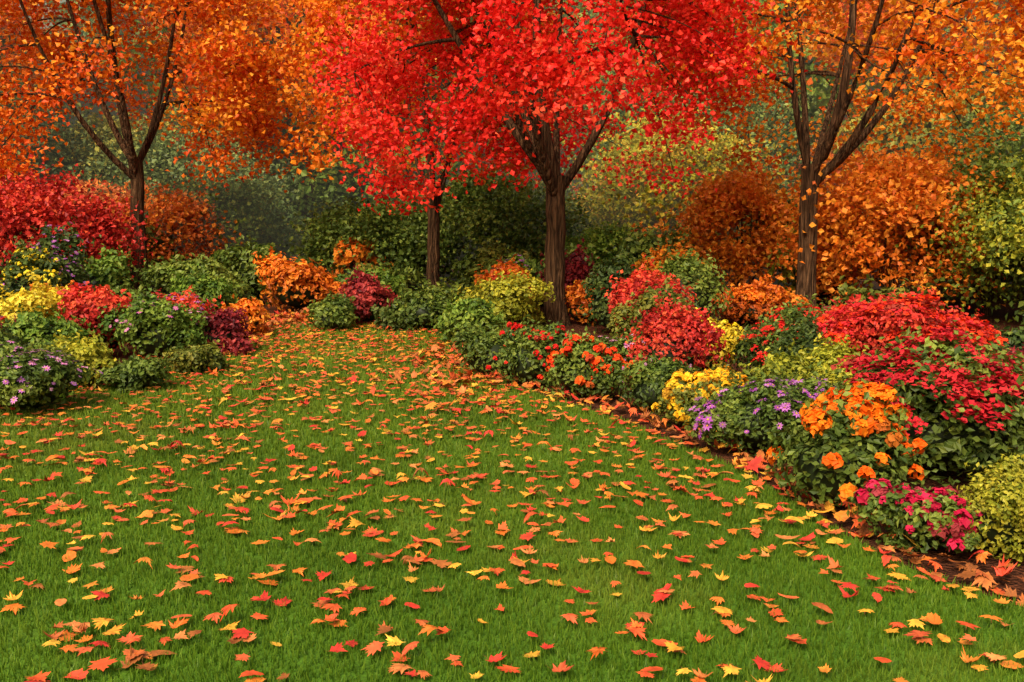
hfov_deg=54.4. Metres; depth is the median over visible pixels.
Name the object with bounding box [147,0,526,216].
tree
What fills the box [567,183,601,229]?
shrub
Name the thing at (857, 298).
shrub
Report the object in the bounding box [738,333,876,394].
shrub
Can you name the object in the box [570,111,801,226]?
bush
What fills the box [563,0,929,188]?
tree
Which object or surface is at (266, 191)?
tree
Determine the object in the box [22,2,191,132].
tree
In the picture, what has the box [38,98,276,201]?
tree
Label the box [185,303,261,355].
bush
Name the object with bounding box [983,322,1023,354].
bush
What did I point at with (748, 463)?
fallen leaves
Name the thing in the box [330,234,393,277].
shrub
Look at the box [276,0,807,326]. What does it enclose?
red maple
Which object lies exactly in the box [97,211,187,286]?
shrub
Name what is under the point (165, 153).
tree
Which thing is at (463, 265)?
shrub
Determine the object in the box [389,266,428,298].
shrub
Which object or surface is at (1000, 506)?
yellow green shrub
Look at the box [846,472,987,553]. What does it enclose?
crimson flowers
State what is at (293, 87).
orange maple
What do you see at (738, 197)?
bush
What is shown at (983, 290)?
bush
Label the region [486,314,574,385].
red flower mound
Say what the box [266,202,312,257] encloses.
bush
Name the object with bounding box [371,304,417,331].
bush
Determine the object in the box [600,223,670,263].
shrub
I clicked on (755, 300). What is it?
orange shrub
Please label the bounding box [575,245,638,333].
shrub
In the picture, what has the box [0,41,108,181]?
tree
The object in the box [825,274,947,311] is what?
shrub
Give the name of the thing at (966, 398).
flowering bush
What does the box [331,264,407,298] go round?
shrub
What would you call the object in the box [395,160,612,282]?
green bush
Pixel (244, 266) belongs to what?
shrub
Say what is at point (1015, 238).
bush
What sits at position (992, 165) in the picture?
bush
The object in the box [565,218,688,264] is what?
bush
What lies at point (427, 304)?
green shrub
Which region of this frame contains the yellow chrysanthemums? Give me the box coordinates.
[651,358,756,429]
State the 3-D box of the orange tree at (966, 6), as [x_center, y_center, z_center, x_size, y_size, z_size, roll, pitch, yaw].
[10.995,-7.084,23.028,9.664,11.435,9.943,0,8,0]
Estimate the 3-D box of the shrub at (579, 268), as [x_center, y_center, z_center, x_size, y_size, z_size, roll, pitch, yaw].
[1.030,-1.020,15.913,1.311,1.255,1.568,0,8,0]
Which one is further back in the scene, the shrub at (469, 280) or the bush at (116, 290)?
the shrub at (469, 280)
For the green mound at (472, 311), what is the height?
0.664 m
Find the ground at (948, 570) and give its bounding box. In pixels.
[0,242,1023,605]
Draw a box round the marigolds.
[761,375,927,509]
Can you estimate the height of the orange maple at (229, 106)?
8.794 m
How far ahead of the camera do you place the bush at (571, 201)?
23.96 m
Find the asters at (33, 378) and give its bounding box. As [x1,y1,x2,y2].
[0,326,102,417]
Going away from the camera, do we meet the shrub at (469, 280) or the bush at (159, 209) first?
the shrub at (469, 280)
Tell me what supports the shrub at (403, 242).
on the ground at (948, 570)
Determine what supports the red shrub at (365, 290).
on the lawn at (152, 677)
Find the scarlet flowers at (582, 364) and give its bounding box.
[537,326,633,399]
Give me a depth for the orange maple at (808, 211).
15.27 m
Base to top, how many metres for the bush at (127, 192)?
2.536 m
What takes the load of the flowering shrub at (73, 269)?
on the ground at (948, 570)
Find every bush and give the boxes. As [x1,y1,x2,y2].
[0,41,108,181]
[0,154,158,284]
[0,170,74,282]
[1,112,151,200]
[6,113,140,193]
[35,174,154,213]
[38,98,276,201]
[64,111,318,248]
[98,179,245,287]
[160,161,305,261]
[185,303,261,355]
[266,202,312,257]
[356,181,462,277]
[371,304,417,331]
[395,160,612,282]
[413,176,498,265]
[418,128,580,185]
[481,182,627,248]
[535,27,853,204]
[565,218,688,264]
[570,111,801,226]
[719,175,913,292]
[721,200,787,283]
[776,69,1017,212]
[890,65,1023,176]
[893,238,1009,300]
[894,137,1023,322]
[983,322,1023,354]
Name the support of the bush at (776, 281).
on the ground at (948, 570)
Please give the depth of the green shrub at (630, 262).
16.75 m
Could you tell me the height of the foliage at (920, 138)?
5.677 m
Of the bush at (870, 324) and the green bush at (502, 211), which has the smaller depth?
the bush at (870, 324)
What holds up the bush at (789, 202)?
on the ground at (948, 570)
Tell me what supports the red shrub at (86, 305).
on the ground at (948, 570)
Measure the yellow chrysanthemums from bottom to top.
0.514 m
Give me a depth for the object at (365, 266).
18.07 m
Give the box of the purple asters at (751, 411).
[678,361,843,458]
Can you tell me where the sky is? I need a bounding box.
[10,0,80,46]
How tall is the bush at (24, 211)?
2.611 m
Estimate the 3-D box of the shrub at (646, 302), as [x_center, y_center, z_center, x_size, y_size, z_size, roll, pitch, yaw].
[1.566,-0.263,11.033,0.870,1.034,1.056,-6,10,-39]
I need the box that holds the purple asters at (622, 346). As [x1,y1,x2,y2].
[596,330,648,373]
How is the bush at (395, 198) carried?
on the ground at (948, 570)
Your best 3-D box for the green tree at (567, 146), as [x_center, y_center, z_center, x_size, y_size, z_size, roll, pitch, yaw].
[-1.115,-7.966,34.371,12.332,10.223,11.962,6,9,37]
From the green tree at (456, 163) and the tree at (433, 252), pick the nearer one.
the tree at (433, 252)
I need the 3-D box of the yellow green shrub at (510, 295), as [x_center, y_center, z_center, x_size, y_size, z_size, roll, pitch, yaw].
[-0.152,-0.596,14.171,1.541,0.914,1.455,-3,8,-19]
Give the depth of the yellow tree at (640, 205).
21.76 m
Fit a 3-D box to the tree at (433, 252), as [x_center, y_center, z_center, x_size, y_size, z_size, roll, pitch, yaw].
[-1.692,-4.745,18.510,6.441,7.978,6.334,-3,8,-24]
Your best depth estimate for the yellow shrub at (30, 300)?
11.74 m
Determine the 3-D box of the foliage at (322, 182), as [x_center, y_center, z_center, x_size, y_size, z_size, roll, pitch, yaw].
[-4.543,-4.390,30.802,6.191,4.082,5.477,0,8,0]
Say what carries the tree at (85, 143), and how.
on the ground at (948, 570)
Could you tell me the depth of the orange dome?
16.66 m
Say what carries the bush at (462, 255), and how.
on the ground at (948, 570)
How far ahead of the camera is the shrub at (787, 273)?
17.93 m
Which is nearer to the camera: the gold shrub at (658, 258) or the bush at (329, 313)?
the bush at (329, 313)
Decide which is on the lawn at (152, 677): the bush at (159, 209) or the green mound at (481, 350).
the green mound at (481, 350)
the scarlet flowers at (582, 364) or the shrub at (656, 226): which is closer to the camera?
the scarlet flowers at (582, 364)
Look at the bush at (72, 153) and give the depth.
27.62 m
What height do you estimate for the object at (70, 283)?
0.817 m
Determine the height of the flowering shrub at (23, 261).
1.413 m
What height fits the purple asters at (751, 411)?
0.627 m
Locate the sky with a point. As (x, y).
(62, 1)
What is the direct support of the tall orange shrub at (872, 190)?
on the ground at (948, 570)
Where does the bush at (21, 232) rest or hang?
on the ground at (948, 570)
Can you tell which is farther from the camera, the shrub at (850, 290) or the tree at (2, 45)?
the tree at (2, 45)
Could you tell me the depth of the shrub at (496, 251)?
17.90 m
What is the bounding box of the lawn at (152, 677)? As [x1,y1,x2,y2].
[0,323,1023,681]
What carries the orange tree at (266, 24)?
on the ground at (948, 570)
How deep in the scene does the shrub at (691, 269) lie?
13.38 m
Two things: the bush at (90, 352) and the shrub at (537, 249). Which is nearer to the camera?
the bush at (90, 352)
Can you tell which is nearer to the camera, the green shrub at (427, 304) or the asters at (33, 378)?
the asters at (33, 378)
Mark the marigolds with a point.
(850, 434)
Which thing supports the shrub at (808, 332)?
on the ground at (948, 570)
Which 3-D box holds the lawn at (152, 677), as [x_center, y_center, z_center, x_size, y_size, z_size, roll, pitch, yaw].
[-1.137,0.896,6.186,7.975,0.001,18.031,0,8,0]
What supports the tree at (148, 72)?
on the ground at (948, 570)
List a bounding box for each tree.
[0,0,92,115]
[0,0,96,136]
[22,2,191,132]
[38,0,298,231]
[123,0,443,266]
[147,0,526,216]
[280,0,600,188]
[405,5,605,200]
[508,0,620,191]
[562,96,799,280]
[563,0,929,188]
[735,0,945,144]
[774,0,1023,114]
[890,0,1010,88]
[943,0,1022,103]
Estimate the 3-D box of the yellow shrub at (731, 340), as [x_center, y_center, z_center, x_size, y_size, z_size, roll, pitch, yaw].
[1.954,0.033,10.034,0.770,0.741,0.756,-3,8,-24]
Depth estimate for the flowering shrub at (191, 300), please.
12.72 m
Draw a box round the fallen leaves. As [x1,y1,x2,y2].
[0,307,1023,681]
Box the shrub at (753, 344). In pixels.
[725,293,835,376]
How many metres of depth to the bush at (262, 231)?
22.00 m
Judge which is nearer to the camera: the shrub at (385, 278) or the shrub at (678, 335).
the shrub at (678, 335)
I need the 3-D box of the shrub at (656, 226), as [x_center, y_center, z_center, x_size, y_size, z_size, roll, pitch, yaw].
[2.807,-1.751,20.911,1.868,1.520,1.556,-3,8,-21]
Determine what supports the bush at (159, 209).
on the ground at (948, 570)
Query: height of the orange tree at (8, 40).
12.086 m
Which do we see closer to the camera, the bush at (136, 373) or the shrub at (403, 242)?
the bush at (136, 373)
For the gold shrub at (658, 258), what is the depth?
15.68 m
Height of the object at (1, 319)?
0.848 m
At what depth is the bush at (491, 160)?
31.28 m
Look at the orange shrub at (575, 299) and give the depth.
14.65 m
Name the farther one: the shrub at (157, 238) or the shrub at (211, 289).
the shrub at (157, 238)
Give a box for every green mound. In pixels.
[431,293,505,341]
[450,317,512,376]
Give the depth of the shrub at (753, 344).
9.67 m
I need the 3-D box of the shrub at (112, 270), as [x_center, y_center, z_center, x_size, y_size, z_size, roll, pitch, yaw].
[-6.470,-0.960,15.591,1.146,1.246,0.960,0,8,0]
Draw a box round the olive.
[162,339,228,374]
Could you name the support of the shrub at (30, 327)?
on the ground at (948, 570)
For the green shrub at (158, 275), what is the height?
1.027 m
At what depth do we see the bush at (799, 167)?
27.66 m
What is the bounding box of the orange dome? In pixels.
[251,246,345,311]
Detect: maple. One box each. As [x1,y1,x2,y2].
[0,0,326,298]
[163,0,420,264]
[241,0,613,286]
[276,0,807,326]
[603,0,1023,308]
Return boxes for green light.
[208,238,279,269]
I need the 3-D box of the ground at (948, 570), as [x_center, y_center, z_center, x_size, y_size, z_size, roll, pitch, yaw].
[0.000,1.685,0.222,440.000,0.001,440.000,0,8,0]
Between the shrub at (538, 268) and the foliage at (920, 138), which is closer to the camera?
the shrub at (538, 268)
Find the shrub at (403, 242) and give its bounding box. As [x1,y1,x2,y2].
[271,185,479,284]
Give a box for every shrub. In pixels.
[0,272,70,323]
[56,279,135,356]
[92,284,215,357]
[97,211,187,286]
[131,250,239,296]
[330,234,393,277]
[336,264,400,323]
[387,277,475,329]
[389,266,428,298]
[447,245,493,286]
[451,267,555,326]
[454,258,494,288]
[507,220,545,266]
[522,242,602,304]
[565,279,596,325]
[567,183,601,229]
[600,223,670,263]
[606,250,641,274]
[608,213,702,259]
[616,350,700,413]
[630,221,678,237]
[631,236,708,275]
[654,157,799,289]
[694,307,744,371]
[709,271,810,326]
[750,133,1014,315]
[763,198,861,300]
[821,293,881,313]
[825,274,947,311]
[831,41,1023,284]
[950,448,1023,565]
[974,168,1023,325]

